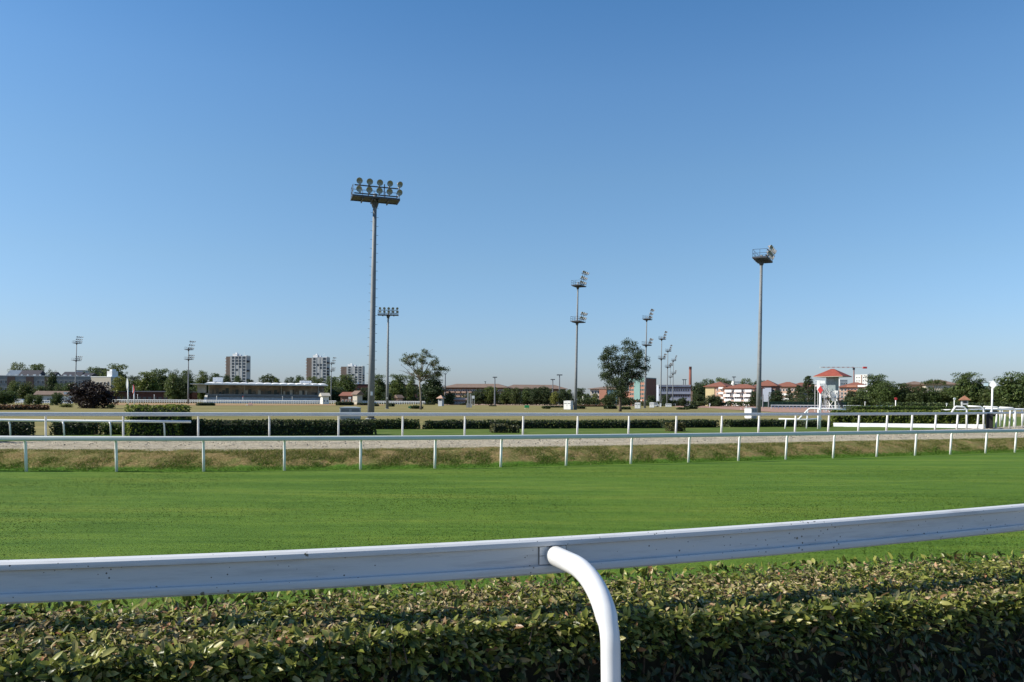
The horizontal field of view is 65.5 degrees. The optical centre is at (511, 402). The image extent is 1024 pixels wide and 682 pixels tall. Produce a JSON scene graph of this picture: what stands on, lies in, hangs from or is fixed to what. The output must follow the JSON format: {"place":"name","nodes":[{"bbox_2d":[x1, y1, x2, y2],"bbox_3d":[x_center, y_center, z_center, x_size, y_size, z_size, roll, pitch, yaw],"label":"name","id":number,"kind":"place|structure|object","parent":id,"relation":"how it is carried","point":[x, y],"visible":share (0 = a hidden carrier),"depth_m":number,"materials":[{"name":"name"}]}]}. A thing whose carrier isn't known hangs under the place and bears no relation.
{"place":"outdoors","nodes":[
{"label":"outdoors","id":0,"kind":"place"},
{"bbox_2d":[102,403,383,404],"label":"dirt track","id":1,"kind":"structure","parent":0,"point":[220,404],"depth_m":344.23,"materials":[{"name":"beige soil"}]},
{"bbox_2d":[0,452,1023,633],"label":"turf track","id":2,"kind":"structure","parent":0,"point":[998,462],"depth_m":17.58,"materials":[{"name":"green plant"}]},
{"bbox_2d":[0,429,1023,471],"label":"running rail","id":3,"kind":"object","parent":2,"relation":"on","point":[203,439],"visible":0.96,"depth_m":26.90,"materials":[{"name":"white paint"}]},
{"bbox_2d":[0,439,1023,471],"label":"grass bank","id":4,"kind":"structure","parent":0,"point":[507,458],"depth_m":27.69,"materials":[{"name":"green plant"}]},
{"bbox_2d":[0,442,1023,471],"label":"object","id":5,"kind":"structure","parent":4,"relation":"on","point":[671,459],"depth_m":28.02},
{"bbox_2d":[0,437,1023,470],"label":"bank tufts","id":6,"kind":"object","parent":4,"relation":"on","point":[429,453],"visible":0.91,"depth_m":28.21,"materials":[{"name":"green plant"}]},
{"bbox_2d":[0,402,1023,435],"bbox_3d":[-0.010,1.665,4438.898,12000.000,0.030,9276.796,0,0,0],"label":"infield","id":7,"kind":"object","parent":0,"point":[396,408],"visible":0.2,"depth_m":129.86,"materials":[{"name":"green plant"}]},
{"bbox_2d":[0,390,19,404],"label":"shrub","id":8,"kind":"object","parent":7,"relation":"on","point":[7,396],"visible":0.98,"depth_m":229.34,"materials":[{"name":"green plant"}]},
{"bbox_2d":[0,421,35,435],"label":"hedge","id":9,"kind":"object","parent":7,"relation":"on","point":[22,428],"visible":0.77,"depth_m":36.20,"materials":[{"name":"green plant"}]},
{"bbox_2d":[0,404,49,409],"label":"hedge","id":10,"kind":"object","parent":7,"relation":"on","point":[23,407],"visible":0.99,"depth_m":120.36,"materials":[{"name":"brown plant"}]},
{"bbox_2d":[15,381,35,398],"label":"tree","id":11,"kind":"object","parent":7,"relation":"on","point":[24,389],"visible":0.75,"depth_m":428.23,"materials":[{"name":"green plant"}]},
{"bbox_2d":[0,370,97,390],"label":"apartment building","id":12,"kind":"structure","parent":7,"relation":"on","point":[36,378],"depth_m":591.15,"materials":[{"name":"glass"}]},
{"bbox_2d":[43,368,57,390],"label":"tree","id":13,"kind":"object","parent":7,"relation":"on","point":[52,381],"visible":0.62,"depth_m":518.56,"materials":[{"name":"green plant"}]},
{"bbox_2d":[33,391,74,401],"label":"house","id":14,"kind":"structure","parent":7,"relation":"on","point":[47,395],"depth_m":350.80,"materials":[{"name":"tile"}]},
{"bbox_2d":[49,392,62,404],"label":"shrub","id":15,"kind":"object","parent":7,"relation":"on","point":[56,399],"visible":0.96,"depth_m":219.30,"materials":[{"name":"green plant"}]},
{"bbox_2d":[63,379,120,407],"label":"purple bush","id":16,"kind":"object","parent":7,"relation":"on","point":[90,395],"visible":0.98,"depth_m":148.34,"materials":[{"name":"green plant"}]},
{"bbox_2d":[91,369,120,399],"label":"building","id":17,"kind":"structure","parent":7,"relation":"on","point":[112,374],"depth_m":540.40,"materials":[{"name":"white paint"}]},
{"bbox_2d":[106,363,130,380],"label":"tree","id":18,"kind":"object","parent":7,"relation":"on","point":[118,368],"visible":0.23,"depth_m":598.65,"materials":[{"name":"green plant"}]},
{"bbox_2d":[109,375,131,396],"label":"tree","id":19,"kind":"object","parent":7,"relation":"on","point":[120,385],"visible":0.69,"depth_m":477.63,"materials":[{"name":"green plant"}]},
{"bbox_2d":[130,371,162,390],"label":"tree","id":20,"kind":"object","parent":7,"relation":"on","point":[149,383],"visible":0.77,"depth_m":497.40,"materials":[{"name":"green plant"}]},
{"bbox_2d":[106,391,196,402],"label":"stable","id":21,"kind":"structure","parent":7,"relation":"on","point":[151,395],"depth_m":476.00,"materials":[{"name":"brick"}]},
{"bbox_2d":[150,368,169,390],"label":"tree","id":22,"kind":"object","parent":7,"relation":"on","point":[161,379],"visible":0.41,"depth_m":518.11,"materials":[{"name":"green plant"}]},
{"bbox_2d":[164,373,178,402],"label":"tree","id":23,"kind":"object","parent":7,"relation":"on","point":[170,390],"visible":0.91,"depth_m":467.85,"materials":[{"name":"green plant"}]},
{"bbox_2d":[173,374,192,402],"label":"tree","id":24,"kind":"object","parent":7,"relation":"on","point":[182,387],"visible":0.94,"depth_m":468.10,"materials":[{"name":"green plant"}]},
{"bbox_2d":[193,370,208,399],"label":"tree","id":25,"kind":"object","parent":7,"relation":"on","point":[202,378],"visible":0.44,"depth_m":618.29,"materials":[{"name":"green plant"}]},
{"bbox_2d":[112,399,335,403],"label":"white fence","id":26,"kind":"object","parent":7,"relation":"on","point":[213,401],"visible":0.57,"depth_m":461.89,"materials":[{"name":"paint"}]},
{"bbox_2d":[225,353,250,381],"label":"tower block","id":27,"kind":"structure","parent":7,"relation":"on","point":[238,364],"depth_m":850.19,"materials":[{"name":"concrete"}]},
{"bbox_2d":[192,377,327,403],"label":"grandstand","id":28,"kind":"object","parent":7,"relation":"on","point":[220,389],"visible":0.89,"depth_m":490.98,"materials":[{"name":"white paint"}]},
{"bbox_2d":[306,354,329,382],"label":"tower block","id":29,"kind":"structure","parent":7,"relation":"on","point":[317,365],"depth_m":850.11,"materials":[{"name":"concrete"}]},
{"bbox_2d":[324,376,337,401],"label":"tree","id":30,"kind":"object","parent":7,"relation":"on","point":[328,382],"visible":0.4,"depth_m":587.59,"materials":[{"name":"green plant"}]},
{"bbox_2d":[328,387,346,401],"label":"tree","id":31,"kind":"object","parent":7,"relation":"on","point":[336,397],"visible":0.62,"depth_m":498.17,"materials":[{"name":"green plant"}]},
{"bbox_2d":[333,374,358,391],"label":"tree","id":32,"kind":"object","parent":7,"relation":"on","point":[346,383],"visible":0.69,"depth_m":557.21,"materials":[{"name":"green plant"}]},
{"bbox_2d":[339,407,360,419],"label":"electrical cabinet","id":33,"kind":"object","parent":7,"relation":"on","point":[350,409],"visible":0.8,"depth_m":70.72,"materials":[{"name":"metal"}]},
{"bbox_2d":[340,363,364,383],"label":"tower block","id":34,"kind":"structure","parent":7,"relation":"on","point":[357,372],"depth_m":1059.67,"materials":[{"name":"concrete"}]},
{"bbox_2d":[350,177,402,418],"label":"floodlight mast","id":35,"kind":"object","parent":7,"relation":"on","point":[375,200],"visible":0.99,"depth_m":74.76,"materials":[{"name":"metal"}]},
{"bbox_2d":[375,374,385,403],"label":"tree","id":36,"kind":"object","parent":7,"relation":"on","point":[380,389],"visible":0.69,"depth_m":517.82,"materials":[{"name":"green plant"}]},
{"bbox_2d":[377,307,398,408],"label":"floodlight mast","id":37,"kind":"object","parent":7,"relation":"on","point":[388,314],"visible":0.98,"depth_m":174.76,"materials":[{"name":"metal"}]},
{"bbox_2d":[389,374,410,400],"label":"tree","id":38,"kind":"object","parent":7,"relation":"on","point":[398,387],"visible":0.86,"depth_m":498.11,"materials":[{"name":"green plant"}]},
{"bbox_2d":[406,375,417,403],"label":"tree","id":39,"kind":"object","parent":7,"relation":"on","point":[411,395],"visible":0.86,"depth_m":518.80,"materials":[{"name":"green plant"}]},
{"bbox_2d":[399,349,449,409],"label":"tree","id":40,"kind":"object","parent":7,"relation":"on","point":[418,372],"visible":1,"depth_m":164.79,"materials":[{"name":"green plant"}]},
{"bbox_2d":[414,373,448,402],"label":"tree","id":41,"kind":"object","parent":7,"relation":"on","point":[431,390],"visible":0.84,"depth_m":417.29,"materials":[{"name":"green plant"}]},
{"bbox_2d":[444,384,510,403],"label":"apartment building","id":42,"kind":"structure","parent":7,"relation":"on","point":[459,390],"depth_m":621.56,"materials":[{"name":"red brick"}]},
{"bbox_2d":[472,389,485,404],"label":"tree","id":43,"kind":"object","parent":7,"relation":"on","point":[479,397],"visible":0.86,"depth_m":448.27,"materials":[{"name":"green plant"}]},
{"bbox_2d":[482,386,502,404],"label":"tree","id":44,"kind":"object","parent":7,"relation":"on","point":[489,395],"visible":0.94,"depth_m":448.15,"materials":[{"name":"green plant"}]},
{"bbox_2d":[1,378,990,405],"bbox_3d":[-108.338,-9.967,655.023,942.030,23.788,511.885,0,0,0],"label":"woodland","id":45,"kind":"object","parent":7,"relation":"on","point":[193,389],"visible":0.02,"depth_m":722.16,"materials":[{"name":"green plant"}]},
{"bbox_2d":[498,388,513,404],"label":"tree","id":46,"kind":"object","parent":7,"relation":"on","point":[505,394],"visible":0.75,"depth_m":458.07,"materials":[{"name":"green plant"}]},
{"bbox_2d":[0,412,1023,435],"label":"running rail","id":47,"kind":"object","parent":7,"relation":"on","point":[123,414],"visible":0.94,"depth_m":36.91,"materials":[{"name":"white paint"}]},
{"bbox_2d":[507,387,522,404],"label":"tree","id":48,"kind":"object","parent":7,"relation":"on","point":[515,397],"visible":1,"depth_m":439.18,"materials":[{"name":"green plant"}]},
{"bbox_2d":[12,393,1023,407],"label":"undergrowth","id":49,"kind":"object","parent":7,"relation":"on","point":[853,401],"visible":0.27,"depth_m":420.41,"materials":[{"name":"green plant"}]},
{"bbox_2d":[528,387,542,404],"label":"tree","id":50,"kind":"object","parent":7,"relation":"on","point":[534,394],"visible":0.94,"depth_m":448.36,"materials":[{"name":"green plant"}]},
{"bbox_2d":[508,385,566,403],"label":"apartment building","id":51,"kind":"structure","parent":7,"relation":"on","point":[555,387],"depth_m":641.96,"materials":[{"name":"red brick"}]},
{"bbox_2d":[537,386,552,404],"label":"tree","id":52,"kind":"object","parent":7,"relation":"on","point":[545,394],"visible":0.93,"depth_m":447.47,"materials":[{"name":"green plant"}]},
{"bbox_2d":[557,389,571,404],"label":"tree","id":53,"kind":"object","parent":7,"relation":"on","point":[564,395],"visible":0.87,"depth_m":448.44,"materials":[{"name":"green plant"}]},
{"bbox_2d":[570,271,588,409],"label":"floodlight mast","id":54,"kind":"object","parent":7,"relation":"on","point":[580,284],"visible":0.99,"depth_m":179.74,"materials":[{"name":"metal"}]},
{"bbox_2d":[589,386,618,404],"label":"building","id":55,"kind":"structure","parent":7,"relation":"on","point":[600,392],"depth_m":499.91,"materials":[{"name":"paint"}]},
{"bbox_2d":[597,337,650,411],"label":"tree","id":56,"kind":"object","parent":7,"relation":"on","point":[623,381],"visible":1,"depth_m":149.08,"materials":[{"name":"green plant"}]},
{"bbox_2d":[623,377,655,405],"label":"office block","id":57,"kind":"structure","parent":7,"relation":"on","point":[637,391],"depth_m":480.00,"materials":[{"name":"orange glass"}]},
{"bbox_2d":[642,309,653,407],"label":"floodlight mast","id":58,"kind":"object","parent":7,"relation":"on","point":[647,319],"visible":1,"depth_m":250.75,"materials":[{"name":"metal"}]},
{"bbox_2d":[658,331,666,402],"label":"floodlight mast","id":59,"kind":"object","parent":7,"relation":"on","point":[661,339],"visible":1,"depth_m":327.80,"materials":[{"name":"grey metal"}]},
{"bbox_2d":[656,385,690,405],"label":"office block","id":60,"kind":"structure","parent":7,"relation":"on","point":[681,391],"depth_m":499.87,"materials":[{"name":"grey glass"}]},
{"bbox_2d":[692,381,704,399],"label":"tree","id":61,"kind":"object","parent":7,"relation":"on","point":[698,388],"visible":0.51,"depth_m":618.09,"materials":[{"name":"green plant"}]},
{"bbox_2d":[703,394,723,405],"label":"shrub","id":62,"kind":"object","parent":7,"relation":"on","point":[714,400],"visible":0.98,"depth_m":418.14,"materials":[{"name":"green plant"}]},
{"bbox_2d":[703,382,732,405],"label":"apartment building","id":63,"kind":"structure","parent":7,"relation":"on","point":[717,389],"depth_m":460.28,"materials":[{"name":"beige paint"}]},
{"bbox_2d":[723,384,764,405],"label":"apartment building","id":64,"kind":"structure","parent":7,"relation":"on","point":[738,392],"depth_m":450.06,"materials":[{"name":"white tile"}]},
{"bbox_2d":[752,245,776,412],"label":"floodlight mast","id":65,"kind":"object","parent":7,"relation":"on","point":[760,260],"visible":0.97,"depth_m":104.79,"materials":[{"name":"metal"}]},
{"bbox_2d":[754,380,781,401],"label":"apartment building","id":66,"kind":"structure","parent":7,"relation":"on","point":[769,386],"depth_m":468.82,"materials":[{"name":"white brick"}]},
{"bbox_2d":[768,391,785,401],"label":"tree","id":67,"kind":"object","parent":7,"relation":"on","point":[774,397],"visible":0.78,"depth_m":408.65,"materials":[{"name":"green plant"}]},
{"bbox_2d":[778,382,802,401],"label":"apartment building","id":68,"kind":"structure","parent":7,"relation":"on","point":[786,386],"depth_m":519.73,"materials":[{"name":"orange tile"}]},
{"bbox_2d":[795,376,818,401],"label":"conifer tree","id":69,"kind":"object","parent":7,"relation":"on","point":[811,394],"visible":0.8,"depth_m":408.54,"materials":[{"name":"green plant"}]},
{"bbox_2d":[761,402,859,406],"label":"screen fence","id":70,"kind":"object","parent":7,"relation":"on","point":[794,403],"visible":0.48,"depth_m":380.08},
{"bbox_2d":[771,405,859,408],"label":"white fence","id":71,"kind":"object","parent":7,"relation":"on","point":[789,407],"visible":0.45,"depth_m":257.18,"materials":[{"name":"paint"}]},
{"bbox_2d":[813,369,851,411],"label":"judge tower","id":72,"kind":"structure","parent":7,"relation":"on","point":[831,376],"depth_m":159.13,"materials":[{"name":"white paint"}]},
{"bbox_2d":[839,382,866,399],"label":"apartment building","id":73,"kind":"structure","parent":7,"relation":"on","point":[846,388],"depth_m":482.22,"materials":[{"name":"orange tile"}]},
{"bbox_2d":[858,373,887,405],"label":"tree","id":74,"kind":"object","parent":7,"relation":"on","point":[876,380],"visible":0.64,"depth_m":358.80,"materials":[{"name":"green plant"}]},
{"bbox_2d":[873,381,902,404],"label":"tree","id":75,"kind":"object","parent":7,"relation":"on","point":[888,392],"visible":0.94,"depth_m":348.31,"materials":[{"name":"green plant"}]},
{"bbox_2d":[895,383,911,405],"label":"tree","id":76,"kind":"object","parent":7,"relation":"on","point":[903,387],"visible":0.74,"depth_m":348.13,"materials":[{"name":"green plant"}]},
{"bbox_2d":[903,386,928,405],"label":"tree","id":77,"kind":"object","parent":7,"relation":"on","point":[915,395],"visible":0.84,"depth_m":343.41,"materials":[{"name":"green plant"}]},
{"bbox_2d":[921,387,943,402],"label":"tree","id":78,"kind":"object","parent":7,"relation":"on","point":[932,398],"visible":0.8,"depth_m":342.69,"materials":[{"name":"green plant"}]},
{"bbox_2d":[922,380,955,392],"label":"house","id":79,"kind":"structure","parent":7,"relation":"on","point":[948,385],"depth_m":440.45,"materials":[{"name":"tile"}]},
{"bbox_2d":[934,388,953,404],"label":"tree","id":80,"kind":"object","parent":7,"relation":"on","point":[946,397],"visible":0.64,"depth_m":342.82,"materials":[{"name":"green plant"}]},
{"bbox_2d":[944,372,986,402],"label":"tree","id":81,"kind":"object","parent":7,"relation":"on","point":[965,386],"visible":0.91,"depth_m":328.18,"materials":[{"name":"green plant"}]},
{"bbox_2d":[977,385,998,406],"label":"tree","id":82,"kind":"object","parent":7,"relation":"on","point":[983,397],"visible":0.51,"depth_m":319.69,"materials":[{"name":"green plant"}]},
{"bbox_2d":[986,370,1023,404],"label":"tree","id":83,"kind":"object","parent":7,"relation":"on","point":[1010,390],"visible":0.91,"depth_m":298.16,"materials":[{"name":"green plant"}]},
{"bbox_2d":[0,425,1023,450],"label":"sand track","id":84,"kind":"structure","parent":0,"point":[105,445],"depth_m":31.88,"materials":[{"name":"beige sand"}]},
{"bbox_2d":[944,409,1023,427],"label":"running rail","id":85,"kind":"object","parent":84,"relation":"on","point":[999,409],"visible":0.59,"depth_m":59.93,"materials":[{"name":"white paint"}]},
{"bbox_2d":[0,0,1023,400],"label":"sky","id":86,"kind":"structure","parent":0,"point":[174,173],"materials":[{"name":"blue"}]},
{"bbox_2d":[53,416,1023,435],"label":"green verge","id":87,"kind":"structure","parent":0,"point":[406,432],"depth_m":46.63,"materials":[{"name":"green plant"}]},
{"bbox_2d":[48,419,98,435],"bbox_3d":[-20.369,1.196,37.038,1.986,0.814,1.205,0,0,-8],"label":"hedge","id":88,"kind":"object","parent":87,"relation":"on","point":[79,428],"visible":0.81,"depth_m":36.67,"materials":[{"name":"green plant"}]},
{"bbox_2d":[0,419,190,435],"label":"running rail","id":89,"kind":"object","parent":87,"relation":"on","point":[107,421],"visible":0.84,"depth_m":33.50,"materials":[{"name":"white paint"}]},
{"bbox_2d":[99,422,129,434],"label":"shrub","id":90,"kind":"object","parent":87,"relation":"on","point":[116,428],"visible":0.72,"depth_m":37.24,"materials":[{"name":"green plant"}]},
{"bbox_2d":[124,403,191,435],"bbox_3d":[-16.325,0.862,36.863,2.481,1.640,2.532,0,0,-8],"label":"hedge","id":91,"kind":"object","parent":87,"relation":"on","point":[147,429],"visible":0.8,"depth_m":35.89,"materials":[{"name":"green plant"}]},
{"bbox_2d":[178,418,376,435],"bbox_3d":[-11.141,1.220,37.973,9.332,0.934,1.220,0,0,-13],"label":"hedge","id":92,"kind":"object","parent":87,"relation":"on","point":[244,427],"visible":0.91,"depth_m":37.66,"materials":[{"name":"green plant"}]},
{"bbox_2d":[346,418,420,428],"bbox_3d":[-7.717,1.299,47.448,4.562,0.771,1.331,0,0,-10],"label":"hedge","id":93,"kind":"object","parent":87,"relation":"on","point":[387,423],"visible":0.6,"depth_m":47.22,"materials":[{"name":"green plant"}]},
{"bbox_2d":[489,423,508,432],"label":"topiary","id":94,"kind":"object","parent":87,"relation":"on","point":[500,427],"visible":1,"depth_m":42.35,"materials":[{"name":"green plant"}]},
{"bbox_2d":[422,419,663,428],"bbox_3d":[2.191,1.388,50.121,15.885,0.745,1.324,0,0,-17],"label":"hedge","id":95,"kind":"object","parent":87,"relation":"on","point":[528,424],"visible":0.91,"depth_m":49.71,"materials":[{"name":"green plant"}]},
{"bbox_2d":[664,422,686,431],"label":"topiary","id":96,"kind":"object","parent":87,"relation":"on","point":[680,427],"visible":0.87,"depth_m":46.05,"materials":[{"name":"green plant"}]},
{"bbox_2d":[658,419,719,427],"bbox_3d":[11.939,1.474,53.834,4.468,0.756,1.313,0,0,-23],"label":"hedge","id":97,"kind":"object","parent":87,"relation":"on","point":[699,423],"visible":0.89,"depth_m":53.63,"materials":[{"name":"green plant"}]},
{"bbox_2d":[723,418,800,426],"bbox_3d":[17.690,1.509,56.312,6.358,0.763,1.320,0,0,-20],"label":"hedge","id":98,"kind":"object","parent":87,"relation":"on","point":[752,422],"visible":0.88,"depth_m":55.76,"materials":[{"name":"green plant"}]},
{"bbox_2d":[779,408,845,428],"bbox_3d":[19.803,1.093,52.400,4.076,1.459,1.304,0,0,0],"label":"running rail","id":99,"kind":"object","parent":87,"relation":"on","point":[806,419],"visible":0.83,"depth_m":52.91,"materials":[{"name":"white paint"}]},
{"bbox_2d":[796,420,832,426],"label":"hedge","id":100,"kind":"object","parent":87,"relation":"on","point":[810,423],"visible":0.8,"depth_m":56.15,"materials":[{"name":"green plant"}]},
{"bbox_2d":[817,380,824,428],"bbox_3d":[20.081,0.230,51.775,0.500,3.282,0.245,0,0,24],"label":"diamond sign","id":101,"kind":"object","parent":87,"relation":"on","point":[819,388],"visible":0.89,"depth_m":51.76,"materials":[{"name":"white metal"}]},
{"bbox_2d":[828,408,985,426],"bbox_3d":[28.899,1.183,58.303,10.906,1.575,1.677,0,0,10],"label":"hedge","id":102,"kind":"object","parent":87,"relation":"on","point":[928,419],"visible":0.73,"depth_m":57.82,"materials":[{"name":"green plant"}]},
{"bbox_2d":[833,423,985,428],"bbox_3d":[28.385,1.740,57.047,10.062,0.400,0.302,0,0,12],"label":"kick board","id":103,"kind":"object","parent":87,"relation":"on","point":[980,426],"visible":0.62,"depth_m":57.06,"materials":[{"name":"white paint"}]},
{"bbox_2d":[844,405,998,415],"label":"hedge","id":104,"kind":"object","parent":87,"relation":"on","point":[886,407],"visible":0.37,"depth_m":112.31,"materials":[{"name":"green plant"}]},
{"bbox_2d":[951,405,1015,428],"bbox_3d":[34.595,1.077,57.421,2.852,1.662,11.535,0,0,41],"label":"running rail","id":105,"kind":"object","parent":87,"relation":"on","point":[966,409],"visible":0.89,"depth_m":55.99,"materials":[{"name":"white paint"}]},
{"bbox_2d":[675,406,830,412],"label":"dirt track","id":106,"kind":"structure","parent":0,"point":[767,409],"depth_m":228.68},
{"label":"spectator terrace","id":107,"kind":"structure","parent":0,"visible":0},
{"bbox_2d":[0,549,1023,681],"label":"hedge","id":108,"kind":"object","parent":107,"relation":"on","point":[954,622],"visible":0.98,"depth_m":3.46,"materials":[{"name":"green plant"}]},
{"bbox_2d":[0,504,1023,681],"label":"running rail","id":109,"kind":"object","parent":107,"relation":"on","point":[582,559],"visible":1,"depth_m":3.32,"materials":[{"name":"white paint"}]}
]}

